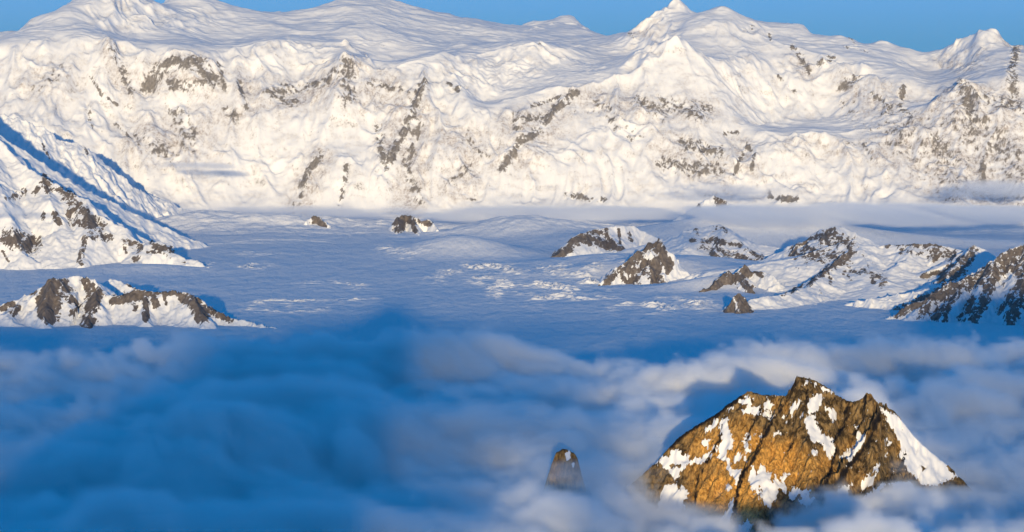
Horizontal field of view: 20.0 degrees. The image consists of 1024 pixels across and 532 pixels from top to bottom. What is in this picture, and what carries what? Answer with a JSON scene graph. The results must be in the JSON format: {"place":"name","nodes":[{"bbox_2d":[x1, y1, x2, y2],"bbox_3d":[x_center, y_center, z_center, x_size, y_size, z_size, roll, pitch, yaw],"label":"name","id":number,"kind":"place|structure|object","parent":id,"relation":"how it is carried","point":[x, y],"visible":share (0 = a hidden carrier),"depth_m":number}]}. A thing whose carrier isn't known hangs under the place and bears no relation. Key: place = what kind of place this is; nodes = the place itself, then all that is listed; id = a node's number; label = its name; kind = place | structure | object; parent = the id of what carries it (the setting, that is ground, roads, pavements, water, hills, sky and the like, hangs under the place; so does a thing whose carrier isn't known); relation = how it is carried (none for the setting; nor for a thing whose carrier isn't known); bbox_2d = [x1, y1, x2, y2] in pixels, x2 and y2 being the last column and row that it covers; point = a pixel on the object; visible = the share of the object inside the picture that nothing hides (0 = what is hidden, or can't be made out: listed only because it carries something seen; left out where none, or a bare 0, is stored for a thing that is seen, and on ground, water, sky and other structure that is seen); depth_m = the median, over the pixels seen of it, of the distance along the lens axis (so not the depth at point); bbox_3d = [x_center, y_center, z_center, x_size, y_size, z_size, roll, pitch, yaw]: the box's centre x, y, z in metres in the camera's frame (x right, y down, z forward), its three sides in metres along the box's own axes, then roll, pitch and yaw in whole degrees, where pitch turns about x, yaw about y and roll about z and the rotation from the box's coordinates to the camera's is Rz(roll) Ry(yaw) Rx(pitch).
{"place":"outdoors","nodes":[
{"label":"outdoors","id":0,"kind":"place"},
{"bbox_2d":[0,114,190,219],"bbox_3d":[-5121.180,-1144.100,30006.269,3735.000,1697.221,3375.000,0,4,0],"label":"snow ridge","id":1,"kind":"structure","parent":0,"point":[84,167],"depth_m":30142.46},
{"bbox_2d":[0,135,209,269],"bbox_3d":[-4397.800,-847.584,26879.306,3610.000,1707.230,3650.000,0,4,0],"label":"snow ridge","id":2,"kind":"structure","parent":0,"point":[50,218],"depth_m":25942.08},
{"bbox_2d":[0,210,1023,531],"bbox_3d":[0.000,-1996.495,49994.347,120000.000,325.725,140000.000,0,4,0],"label":"clouds","id":3,"kind":"structure","parent":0,"point":[462,376],"depth_m":17443.92},
{"bbox_2d":[0,275,277,328],"bbox_3d":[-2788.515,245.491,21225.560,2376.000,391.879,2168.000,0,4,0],"label":"rock island","id":4,"kind":"object","parent":3,"relation":"on","point":[85,302],"visible":0.98,"depth_m":20614.91},
{"bbox_2d":[304,215,330,228],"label":"rock island","id":5,"kind":"object","parent":3,"relation":"on","point":[318,221],"visible":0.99,"depth_m":30089.81},
{"bbox_2d":[388,215,439,234],"bbox_3d":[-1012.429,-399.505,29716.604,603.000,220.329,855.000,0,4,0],"label":"rock island","id":6,"kind":"object","parent":3,"relation":"on","point":[406,223],"visible":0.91,"depth_m":29766.78},
{"bbox_2d":[531,449,600,531],"bbox_3d":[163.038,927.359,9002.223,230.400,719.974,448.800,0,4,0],"label":"rock spire","id":7,"kind":"object","parent":3,"relation":"on","point":[564,505],"visible":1,"depth_m":8979.26},
{"bbox_2d":[551,225,662,256],"bbox_3d":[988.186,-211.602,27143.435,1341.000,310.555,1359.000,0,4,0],"label":"rock island","id":8,"kind":"object","parent":3,"relation":"on","point":[613,239],"visible":0.77,"depth_m":26907.82},
{"bbox_2d":[597,238,689,285],"bbox_3d":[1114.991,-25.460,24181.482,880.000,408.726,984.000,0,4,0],"label":"rock island","id":9,"kind":"object","parent":3,"relation":"on","point":[657,261],"visible":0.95,"depth_m":24037.91},
{"bbox_2d":[673,195,745,220],"bbox_3d":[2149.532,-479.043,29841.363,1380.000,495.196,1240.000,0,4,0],"label":"rock peak","id":10,"kind":"object","parent":3,"relation":"on","point":[713,205],"visible":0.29,"depth_m":29757.95},
{"bbox_2d":[722,293,753,313],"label":"rock island","id":11,"kind":"object","parent":3,"relation":"on","point":[738,304],"visible":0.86,"depth_m":21457.55},
{"bbox_2d":[698,264,784,293],"bbox_3d":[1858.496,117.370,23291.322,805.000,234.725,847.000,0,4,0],"label":"rock island","id":12,"kind":"object","parent":3,"relation":"on","point":[743,278],"visible":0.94,"depth_m":23256.85},
{"bbox_2d":[844,245,1023,324],"bbox_3d":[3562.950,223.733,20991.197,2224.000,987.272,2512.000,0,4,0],"label":"rock ridge","id":13,"kind":"object","parent":3,"relation":"on","point":[991,291],"visible":0.94,"depth_m":21117.15},
{"bbox_2d":[0,0,1023,226],"bbox_3d":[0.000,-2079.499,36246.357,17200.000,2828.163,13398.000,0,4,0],"label":"mountain range","id":14,"kind":"structure","parent":0,"point":[394,109],"depth_m":32888.62},
{"bbox_2d":[0,0,1023,51],"label":"sky","id":15,"kind":"structure","parent":0,"point":[918,25]},
{"bbox_2d":[617,224,783,260],"bbox_3d":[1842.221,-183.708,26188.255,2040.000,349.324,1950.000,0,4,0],"label":"snow hill","id":16,"kind":"structure","parent":0,"point":[719,240],"depth_m":26108.89},
{"bbox_2d":[594,376,1009,531],"bbox_3d":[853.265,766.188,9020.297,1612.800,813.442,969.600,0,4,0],"label":"mountain peak","id":17,"kind":"structure","parent":0,"point":[804,454],"depth_m":9037.22},
{"bbox_2d":[684,226,995,309],"bbox_3d":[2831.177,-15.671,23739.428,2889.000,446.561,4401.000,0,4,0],"label":"snow peak","id":18,"kind":"structure","parent":0,"point":[833,263],"depth_m":23278.35}
]}

